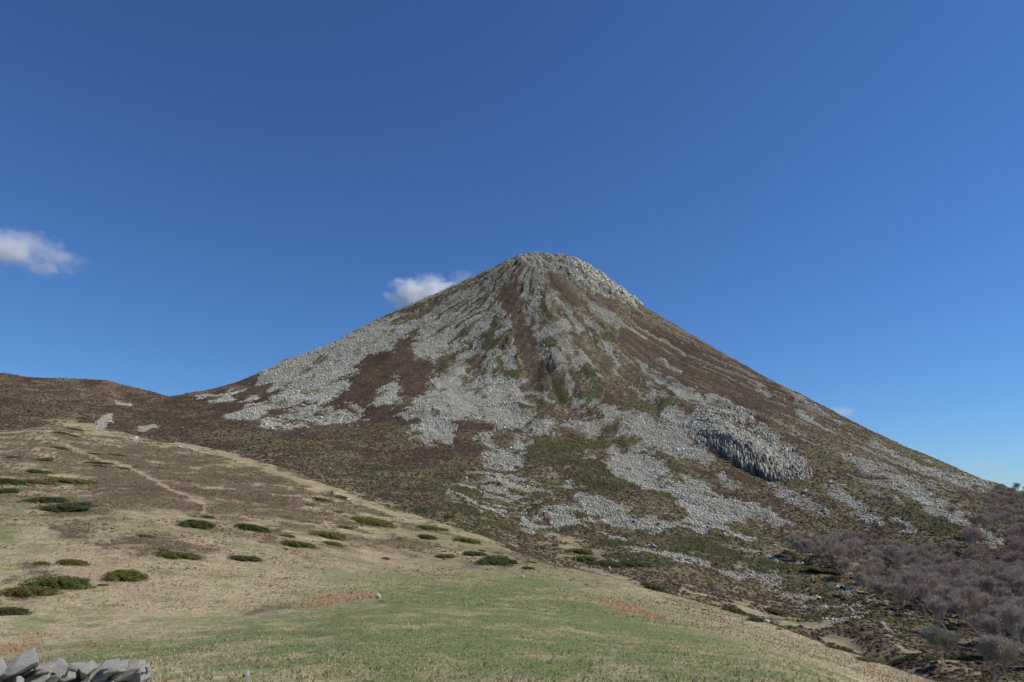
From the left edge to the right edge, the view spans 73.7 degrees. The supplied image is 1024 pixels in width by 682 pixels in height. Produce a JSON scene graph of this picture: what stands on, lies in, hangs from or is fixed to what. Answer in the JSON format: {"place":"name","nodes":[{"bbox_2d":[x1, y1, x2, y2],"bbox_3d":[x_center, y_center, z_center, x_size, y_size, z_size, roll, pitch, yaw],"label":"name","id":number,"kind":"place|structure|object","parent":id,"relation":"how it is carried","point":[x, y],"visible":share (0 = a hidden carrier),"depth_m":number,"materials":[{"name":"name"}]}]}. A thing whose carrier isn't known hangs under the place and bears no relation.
{"place":"outdoors","nodes":[
{"label":"outdoors","id":0,"kind":"place"},
{"bbox_2d":[0,373,169,430],"bbox_3d":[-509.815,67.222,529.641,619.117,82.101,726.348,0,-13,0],"label":"hill","id":1,"kind":"structure","parent":0,"point":[69,422],"depth_m":432.65,"materials":[{"name":"plant"}]},
{"bbox_2d":[66,442,505,545],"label":"path","id":2,"kind":"structure","parent":0,"point":[299,480],"depth_m":213.04,"materials":[{"name":"soil"}]},
{"bbox_2d":[0,426,938,681],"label":"meadow","id":3,"kind":"structure","parent":0,"point":[29,620],"depth_m":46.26,"materials":[{"name":"plant"}]},
{"bbox_2d":[0,488,23,493],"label":"shrub","id":4,"kind":"object","parent":3,"relation":"on","point":[8,490],"visible":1,"depth_m":117.43,"materials":[{"name":"green plant"}]},
{"bbox_2d":[0,477,29,485],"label":"shrub","id":5,"kind":"object","parent":3,"relation":"on","point":[10,481],"visible":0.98,"depth_m":130.04,"materials":[{"name":"green plant"}]},
{"bbox_2d":[0,606,33,615],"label":"shrub","id":6,"kind":"object","parent":3,"relation":"on","point":[8,611],"visible":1,"depth_m":34.44,"materials":[{"name":"green plant"}]},
{"bbox_2d":[0,586,70,596],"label":"shrub","id":7,"kind":"object","parent":3,"relation":"on","point":[26,591],"visible":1,"depth_m":41.13,"materials":[{"name":"green plant"}]},
{"bbox_2d":[22,478,57,484],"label":"shrub","id":8,"kind":"object","parent":3,"relation":"on","point":[37,481],"visible":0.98,"depth_m":136.76,"materials":[{"name":"green plant"}]},
{"bbox_2d":[25,469,56,474],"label":"shrub","id":9,"kind":"object","parent":3,"relation":"on","point":[38,471],"visible":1,"depth_m":156.35,"materials":[{"name":"green plant"}]},
{"bbox_2d":[21,496,69,502],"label":"shrub","id":10,"kind":"object","parent":3,"relation":"on","point":[50,499],"visible":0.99,"depth_m":108.03,"materials":[{"name":"green plant"}]},
{"bbox_2d":[18,575,96,590],"bbox_3d":[-30.018,15.922,45.119,5.191,0.697,4.782,11,-15,-30],"label":"shrub","id":11,"kind":"object","parent":3,"relation":"on","point":[64,582],"visible":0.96,"depth_m":44.49,"materials":[{"name":"green plant"}]},
{"bbox_2d":[33,501,99,511],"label":"shrub","id":12,"kind":"object","parent":3,"relation":"on","point":[67,507],"visible":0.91,"depth_m":98.92,"materials":[{"name":"green plant"}]},
{"bbox_2d":[36,477,100,484],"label":"shrub","id":13,"kind":"object","parent":3,"relation":"on","point":[72,480],"visible":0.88,"depth_m":143.84,"materials":[{"name":"green plant"}]},
{"bbox_2d":[55,558,92,565],"bbox_3d":[-35.804,17.918,55.314,2.585,0.592,4.158,21,-25,-56],"label":"shrub","id":14,"kind":"object","parent":3,"relation":"on","point":[71,562],"visible":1,"depth_m":54.69,"materials":[{"name":"green plant"}]},
{"bbox_2d":[0,648,152,681],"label":"dry stone wall","id":15,"kind":"structure","parent":3,"relation":"on","point":[25,667],"depth_m":6.75,"materials":[{"name":"stone"}]},
{"bbox_2d":[97,569,148,581],"bbox_3d":[-28.868,17.358,50.941,3.522,0.670,6.316,14,-18,-26],"label":"shrub","id":16,"kind":"object","parent":3,"relation":"on","point":[122,575],"visible":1,"depth_m":49.38,"materials":[{"name":"green plant"}]},
{"bbox_2d":[151,551,210,558],"bbox_3d":[-31.924,20.579,65.753,5.513,0.453,5.545,12,-14,-23],"label":"shrub","id":17,"kind":"object","parent":3,"relation":"on","point":[174,555],"visible":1,"depth_m":64.96,"materials":[{"name":"green plant"}]},
{"bbox_2d":[175,519,216,529],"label":"shrub","id":18,"kind":"object","parent":3,"relation":"on","point":[198,523],"visible":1,"depth_m":95.31,"materials":[{"name":"green plant"}]},
{"bbox_2d":[228,555,266,561],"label":"shrub","id":19,"kind":"object","parent":3,"relation":"on","point":[244,558],"visible":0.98,"depth_m":70.55,"materials":[{"name":"green plant"}]},
{"bbox_2d":[230,523,271,532],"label":"shrub","id":20,"kind":"object","parent":3,"relation":"on","point":[250,527],"visible":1,"depth_m":103.37,"materials":[{"name":"green plant"}]},
{"bbox_2d":[279,540,321,548],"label":"shrub","id":21,"kind":"object","parent":3,"relation":"on","point":[294,543],"visible":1,"depth_m":92.58,"materials":[{"name":"green plant"}]},
{"bbox_2d":[303,531,348,540],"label":"shrub","id":22,"kind":"object","parent":3,"relation":"on","point":[332,535],"visible":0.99,"depth_m":111.46,"materials":[{"name":"green plant"}]},
{"bbox_2d":[348,515,398,527],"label":"shrub","id":23,"kind":"object","parent":3,"relation":"on","point":[369,520],"visible":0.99,"depth_m":146.61,"materials":[{"name":"green plant"}]},
{"bbox_2d":[417,534,437,539],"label":"shrub","id":24,"kind":"object","parent":3,"relation":"on","point":[426,536],"visible":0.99,"depth_m":131.29,"materials":[{"name":"green plant"}]},
{"bbox_2d":[413,524,448,531],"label":"shrub","id":25,"kind":"object","parent":3,"relation":"on","point":[430,527],"visible":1,"depth_m":152.93,"materials":[{"name":"green plant"}]},
{"bbox_2d":[452,536,482,544],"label":"shrub","id":26,"kind":"object","parent":3,"relation":"on","point":[468,540],"visible":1,"depth_m":133.75,"materials":[{"name":"green plant"}]},
{"bbox_2d":[462,551,490,556],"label":"shrub","id":27,"kind":"object","parent":3,"relation":"on","point":[471,553],"visible":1,"depth_m":112.96,"materials":[{"name":"green plant"}]},
{"bbox_2d":[474,555,518,566],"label":"shrub","id":28,"kind":"object","parent":3,"relation":"on","point":[498,560],"visible":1,"depth_m":104.57,"materials":[{"name":"green plant"}]},
{"bbox_2d":[638,581,669,593],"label":"shrub","id":29,"kind":"object","parent":3,"relation":"on","point":[651,586],"visible":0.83,"depth_m":97.84,"materials":[{"name":"green plant"}]},
{"bbox_2d":[720,606,746,615],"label":"shrub","id":30,"kind":"object","parent":3,"relation":"on","point":[735,610],"visible":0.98,"depth_m":81.24,"materials":[{"name":"green plant"}]},
{"bbox_2d":[855,656,889,663],"bbox_3d":[28.849,25.458,54.419,2.964,0.184,2.799,-2,-17,27],"label":"shrub","id":31,"kind":"object","parent":3,"relation":"on","point":[870,660],"visible":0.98,"depth_m":54.20,"materials":[{"name":"green plant"}]},
{"bbox_2d":[0,0,1023,490],"label":"sky","id":32,"kind":"structure","parent":0,"point":[827,196],"materials":[{"name":"blue"}]},
{"bbox_2d":[99,252,1023,681],"bbox_3d":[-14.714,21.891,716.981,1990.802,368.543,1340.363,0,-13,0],"label":"mountain","id":33,"kind":"structure","parent":0,"point":[835,638],"depth_m":402.36,"materials":[{"name":"grey stone"}]},
{"bbox_2d":[0,253,1023,681],"bbox_3d":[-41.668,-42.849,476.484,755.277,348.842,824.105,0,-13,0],"label":"heather","id":34,"kind":"object","parent":33,"relation":"on","point":[722,537],"visible":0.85,"depth_m":266.71,"materials":[{"name":"plant"}]},
{"bbox_2d":[96,252,1002,630],"bbox_3d":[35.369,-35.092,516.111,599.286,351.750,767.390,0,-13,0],"label":"scree","id":35,"kind":"structure","parent":33,"relation":"on","point":[352,358],"depth_m":453.07,"materials":[{"name":"stone"}]},
{"bbox_2d":[568,548,594,553],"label":"shrub","id":36,"kind":"object","parent":33,"relation":"on","point":[583,551],"visible":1,"depth_m":174.98,"materials":[{"name":"green plant"}]},
{"bbox_2d":[571,556,600,560],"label":"shrub","id":37,"kind":"object","parent":33,"relation":"on","point":[585,558],"visible":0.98,"depth_m":162.93,"materials":[{"name":"green plant"}]},
{"bbox_2d":[566,256,642,306],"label":"summit crag","id":38,"kind":"structure","parent":33,"relation":"on","point":[602,277],"depth_m":843.84,"materials":[{"name":"stone"}]},
{"bbox_2d":[597,559,628,567],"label":"shrub","id":39,"kind":"object","parent":33,"relation":"on","point":[607,563],"visible":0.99,"depth_m":158.52,"materials":[{"name":"green plant"}]},
{"bbox_2d":[616,560,655,567],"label":"shrub","id":40,"kind":"object","parent":33,"relation":"on","point":[632,563],"visible":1,"depth_m":158.97,"materials":[{"name":"green plant"}]},
{"bbox_2d":[662,402,813,481],"bbox_3d":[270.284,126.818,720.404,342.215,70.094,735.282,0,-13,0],"label":"cliff","id":41,"kind":"structure","parent":33,"relation":"on","point":[745,461],"depth_m":396.16,"materials":[{"name":"stone"}]},
{"bbox_2d":[766,608,790,615],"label":"shrub","id":42,"kind":"object","parent":33,"relation":"on","point":[775,611],"visible":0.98,"depth_m":129.31,"materials":[{"name":"green plant"}]},
{"bbox_2d":[784,533,801,556],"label":"bare tree","id":43,"kind":"object","parent":33,"relation":"on","point":[793,537],"visible":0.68,"depth_m":206.43,"materials":[{"name":"grey plant"}]},
{"bbox_2d":[790,537,812,558],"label":"bare tree","id":44,"kind":"object","parent":33,"relation":"on","point":[797,545],"visible":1,"depth_m":202.57,"materials":[{"name":"grey plant"}]},
{"bbox_2d":[799,565,843,573],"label":"shrub","id":45,"kind":"object","parent":33,"relation":"on","point":[819,569],"visible":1,"depth_m":177.15,"materials":[{"name":"green plant"}]},
{"bbox_2d":[820,537,834,563],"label":"bare tree","id":46,"kind":"object","parent":33,"relation":"on","point":[827,543],"visible":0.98,"depth_m":195.87,"materials":[{"name":"grey plant"}]},
{"bbox_2d":[826,531,841,545],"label":"bare tree","id":47,"kind":"object","parent":33,"relation":"on","point":[834,537],"visible":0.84,"depth_m":213.08,"materials":[{"name":"grey plant"}]},
{"bbox_2d":[830,545,845,571],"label":"bare tree","id":48,"kind":"object","parent":33,"relation":"on","point":[841,549],"visible":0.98,"depth_m":181.41,"materials":[{"name":"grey plant"}]},
{"bbox_2d":[838,557,852,578],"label":"bare tree","id":49,"kind":"object","parent":33,"relation":"on","point":[845,563],"visible":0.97,"depth_m":171.01,"materials":[{"name":"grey plant"}]},
{"bbox_2d":[848,538,861,562],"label":"bare tree","id":50,"kind":"object","parent":33,"relation":"on","point":[851,542],"visible":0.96,"depth_m":196.58,"materials":[{"name":"grey plant"}]},
{"bbox_2d":[851,562,865,574],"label":"bare tree","id":51,"kind":"object","parent":33,"relation":"on","point":[858,567],"visible":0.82,"depth_m":155.87,"materials":[{"name":"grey plant"}]},
{"bbox_2d":[851,570,874,598],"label":"bare tree","id":52,"kind":"object","parent":33,"relation":"on","point":[861,577],"visible":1,"depth_m":144.28,"materials":[{"name":"grey plant"}]},
{"bbox_2d":[864,556,884,574],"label":"bare tree","id":53,"kind":"object","parent":33,"relation":"on","point":[875,560],"visible":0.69,"depth_m":174.03,"materials":[{"name":"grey plant"}]},
{"bbox_2d":[871,581,888,603],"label":"bare tree","id":54,"kind":"object","parent":33,"relation":"on","point":[878,587],"visible":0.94,"depth_m":137.82,"materials":[{"name":"grey plant"}]},
{"bbox_2d":[887,544,902,567],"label":"bare tree","id":55,"kind":"object","parent":33,"relation":"on","point":[894,547],"visible":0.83,"depth_m":191.89,"materials":[{"name":"grey plant"}]},
{"bbox_2d":[884,539,906,546],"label":"bare tree","id":56,"kind":"object","parent":33,"relation":"on","point":[896,543],"visible":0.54,"depth_m":215.91,"materials":[{"name":"grey plant"}]},
{"bbox_2d":[883,580,910,606],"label":"bare tree","id":57,"kind":"object","parent":33,"relation":"on","point":[891,589],"visible":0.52,"depth_m":133.75,"materials":[{"name":"grey plant"}]},
{"bbox_2d":[893,550,906,569],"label":"bare tree","id":58,"kind":"object","parent":33,"relation":"on","point":[898,554],"visible":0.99,"depth_m":177.16,"materials":[{"name":"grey plant"}]},
{"bbox_2d":[891,580,910,608],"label":"bare tree","id":59,"kind":"object","parent":33,"relation":"on","point":[900,589],"visible":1,"depth_m":127.68,"materials":[{"name":"grey plant"}]},
{"bbox_2d":[889,569,918,607],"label":"bare tree","id":60,"kind":"object","parent":33,"relation":"on","point":[904,576],"visible":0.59,"depth_m":136.26,"materials":[{"name":"grey plant"}]},
{"bbox_2d":[885,652,924,665],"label":"shrub","id":61,"kind":"object","parent":33,"relation":"on","point":[898,661],"visible":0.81,"depth_m":83.58,"materials":[{"name":"green plant"}]},
{"bbox_2d":[902,548,917,564],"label":"bare tree","id":62,"kind":"object","parent":33,"relation":"on","point":[910,552],"visible":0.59,"depth_m":192.03,"materials":[{"name":"grey plant"}]},
{"bbox_2d":[909,554,920,565],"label":"bare tree","id":63,"kind":"object","parent":33,"relation":"on","point":[914,557],"visible":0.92,"depth_m":182.16,"materials":[{"name":"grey plant"}]},
{"bbox_2d":[904,561,932,575],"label":"bare tree","id":64,"kind":"object","parent":33,"relation":"on","point":[924,569],"visible":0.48,"depth_m":155.69,"materials":[{"name":"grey plant"}]},
{"bbox_2d":[910,582,928,616],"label":"bare tree","id":65,"kind":"object","parent":33,"relation":"on","point":[922,589],"visible":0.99,"depth_m":119.19,"materials":[{"name":"grey plant"}]},
{"bbox_2d":[910,570,934,611],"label":"bare tree","id":66,"kind":"object","parent":33,"relation":"on","point":[916,577],"visible":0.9,"depth_m":128.15,"materials":[{"name":"grey plant"}]},
{"bbox_2d":[921,570,940,608],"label":"bare tree","id":67,"kind":"object","parent":33,"relation":"on","point":[935,584],"visible":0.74,"depth_m":129.47,"materials":[{"name":"grey plant"}]},
{"bbox_2d":[922,594,949,631],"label":"bare tree","id":68,"kind":"object","parent":33,"relation":"on","point":[936,605],"visible":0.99,"depth_m":104.08,"materials":[{"name":"grey plant"}]},
{"bbox_2d":[928,588,945,598],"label":"bare tree","id":69,"kind":"object","parent":33,"relation":"on","point":[939,591],"visible":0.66,"depth_m":122.85,"materials":[{"name":"grey plant"}]},
{"bbox_2d":[919,624,960,662],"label":"bush","id":70,"kind":"object","parent":33,"relation":"on","point":[934,634],"visible":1,"depth_m":77.27,"materials":[{"name":"grey plant"}]},
{"bbox_2d":[931,563,948,576],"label":"bare tree","id":71,"kind":"object","parent":33,"relation":"on","point":[942,567],"visible":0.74,"depth_m":153.44,"materials":[{"name":"grey plant"}]},
{"bbox_2d":[937,575,955,603],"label":"bare tree","id":72,"kind":"object","parent":33,"relation":"on","point":[946,580],"visible":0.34,"depth_m":138.07,"materials":[{"name":"grey plant"}]},
{"bbox_2d":[934,584,960,616],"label":"bare tree","id":73,"kind":"object","parent":33,"relation":"on","point":[947,590],"visible":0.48,"depth_m":124.96,"materials":[{"name":"grey plant"}]},
{"bbox_2d":[941,541,957,553],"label":"bare tree","id":74,"kind":"object","parent":33,"relation":"on","point":[949,545],"visible":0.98,"depth_m":200.53,"materials":[{"name":"grey plant"}]},
{"bbox_2d":[941,563,962,587],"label":"bare tree","id":75,"kind":"object","parent":33,"relation":"on","point":[956,567],"visible":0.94,"depth_m":142.65,"materials":[{"name":"grey plant"}]},
{"bbox_2d":[951,577,969,588],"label":"bare tree","id":76,"kind":"object","parent":33,"relation":"on","point":[960,581],"visible":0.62,"depth_m":132.41,"materials":[{"name":"grey plant"}]},
{"bbox_2d":[947,596,976,633],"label":"bare tree","id":77,"kind":"object","parent":33,"relation":"on","point":[959,606],"visible":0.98,"depth_m":105.31,"materials":[{"name":"grey plant"}]},
{"bbox_2d":[948,585,978,628],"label":"bare tree","id":78,"kind":"object","parent":33,"relation":"on","point":[970,591],"visible":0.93,"depth_m":108.52,"materials":[{"name":"grey plant"}]},
{"bbox_2d":[950,594,983,615],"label":"bare tree","id":79,"kind":"object","parent":33,"relation":"on","point":[977,603],"visible":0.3,"depth_m":110.66,"materials":[{"name":"grey plant"}]},
{"bbox_2d":[961,572,980,580],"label":"bare tree","id":80,"kind":"object","parent":33,"relation":"on","point":[970,576],"visible":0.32,"depth_m":136.24,"materials":[{"name":"grey plant"}]},
{"bbox_2d":[943,654,999,660],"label":"shrub","id":81,"kind":"object","parent":33,"relation":"on","point":[970,657],"visible":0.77,"depth_m":79.39,"materials":[{"name":"green plant"}]},
{"bbox_2d":[960,526,983,553],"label":"bare tree","id":82,"kind":"object","parent":33,"relation":"on","point":[975,533],"visible":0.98,"depth_m":213.32,"materials":[{"name":"grey plant"}]},
{"bbox_2d":[968,544,982,559],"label":"bare tree","id":83,"kind":"object","parent":33,"relation":"on","point":[972,549],"visible":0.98,"depth_m":191.66,"materials":[{"name":"grey plant"}]},
{"bbox_2d":[966,611,991,637],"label":"bare tree","id":84,"kind":"object","parent":33,"relation":"on","point":[973,620],"visible":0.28,"depth_m":93.99,"materials":[{"name":"grey plant"}]},
{"bbox_2d":[967,562,990,592],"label":"bare tree","id":85,"kind":"object","parent":33,"relation":"on","point":[981,570],"visible":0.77,"depth_m":145.74,"materials":[{"name":"grey plant"}]},
{"bbox_2d":[968,575,997,596],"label":"bare tree","id":86,"kind":"object","parent":33,"relation":"on","point":[988,584],"visible":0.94,"depth_m":129.53,"materials":[{"name":"grey plant"}]},
{"bbox_2d":[975,512,993,537],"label":"bare tree","id":87,"kind":"object","parent":33,"relation":"on","point":[984,519],"visible":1,"depth_m":238.35,"materials":[{"name":"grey plant"}]},
{"bbox_2d":[974,592,995,614],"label":"bare tree","id":88,"kind":"object","parent":33,"relation":"on","point":[985,598],"visible":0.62,"depth_m":115.47,"materials":[{"name":"grey plant"}]},
{"bbox_2d":[977,615,1003,637],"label":"bare tree","id":89,"kind":"object","parent":33,"relation":"on","point":[992,626],"visible":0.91,"depth_m":86.95,"materials":[{"name":"grey plant"}]},
{"bbox_2d":[984,526,998,541],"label":"bare tree","id":90,"kind":"object","parent":33,"relation":"on","point":[993,529],"visible":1,"depth_m":236.74,"materials":[{"name":"grey plant"}]},
{"bbox_2d":[980,603,1007,639],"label":"bare tree","id":91,"kind":"object","parent":33,"relation":"on","point":[989,611],"visible":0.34,"depth_m":97.48,"materials":[{"name":"grey plant"}]},
{"bbox_2d":[971,633,1023,681],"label":"bare tree","id":92,"kind":"object","parent":33,"relation":"on","point":[982,643],"visible":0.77,"depth_m":62.52,"materials":[{"name":"grey plant"}]},
{"bbox_2d":[988,596,1009,606],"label":"bare tree","id":93,"kind":"object","parent":33,"relation":"on","point":[1003,600],"visible":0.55,"depth_m":111.92,"materials":[{"name":"grey plant"}]},
{"bbox_2d":[991,563,1007,580],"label":"bare tree","id":94,"kind":"object","parent":33,"relation":"on","point":[999,568],"visible":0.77,"depth_m":142.10,"materials":[{"name":"grey plant"}]},
{"bbox_2d":[985,634,1022,681],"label":"bare tree","id":95,"kind":"object","parent":33,"relation":"on","point":[1006,650],"visible":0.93,"depth_m":61.28,"materials":[{"name":"grey plant"}]},
{"bbox_2d":[994,585,1013,598],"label":"bare tree","id":96,"kind":"object","parent":33,"relation":"on","point":[1003,591],"visible":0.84,"depth_m":124.36,"materials":[{"name":"grey plant"}]},
{"bbox_2d":[996,571,1011,595],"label":"bare tree","id":97,"kind":"object","parent":33,"relation":"on","point":[1001,576],"visible":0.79,"depth_m":136.76,"materials":[{"name":"grey plant"}]},
{"bbox_2d":[996,602,1023,650],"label":"bare tree","id":98,"kind":"object","parent":33,"relation":"on","point":[1012,614],"visible":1,"depth_m":79.50,"materials":[{"name":"grey plant"}]},
{"bbox_2d":[1003,533,1017,551],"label":"bare tree","id":99,"kind":"object","parent":33,"relation":"on","point":[1008,539],"visible":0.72,"depth_m":206.15,"materials":[{"name":"grey plant"}]},
{"bbox_2d":[1003,526,1023,553],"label":"bare tree","id":100,"kind":"object","parent":33,"relation":"on","point":[1016,530],"visible":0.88,"depth_m":212.05,"materials":[{"name":"grey plant"}]},
{"bbox_2d":[1004,596,1023,607],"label":"bare tree","id":101,"kind":"object","parent":33,"relation":"on","point":[1017,602],"visible":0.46,"depth_m":96.31,"materials":[{"name":"grey plant"}]},
{"bbox_2d":[1005,564,1023,590],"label":"bare tree","id":102,"kind":"object","parent":33,"relation":"on","point":[1016,572],"visible":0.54,"depth_m":129.91,"materials":[{"name":"grey plant"}]},
{"bbox_2d":[1006,549,1023,562],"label":"bare tree","id":103,"kind":"object","parent":33,"relation":"on","point":[1016,557],"visible":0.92,"depth_m":177.03,"materials":[{"name":"grey plant"}]},
{"bbox_2d":[1007,573,1023,592],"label":"bare tree","id":104,"kind":"object","parent":33,"relation":"on","point":[1017,584],"visible":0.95,"depth_m":127.60,"materials":[{"name":"grey plant"}]},
{"bbox_2d":[1007,539,1023,556],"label":"bare tree","id":105,"kind":"object","parent":33,"relation":"on","point":[1014,545],"visible":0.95,"depth_m":202.11,"materials":[{"name":"grey plant"}]},
{"bbox_2d":[1008,623,1023,643],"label":"bare tree","id":106,"kind":"object","parent":33,"relation":"on","point":[1021,632],"visible":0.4,"depth_m":81.51,"materials":[{"name":"grey plant"}]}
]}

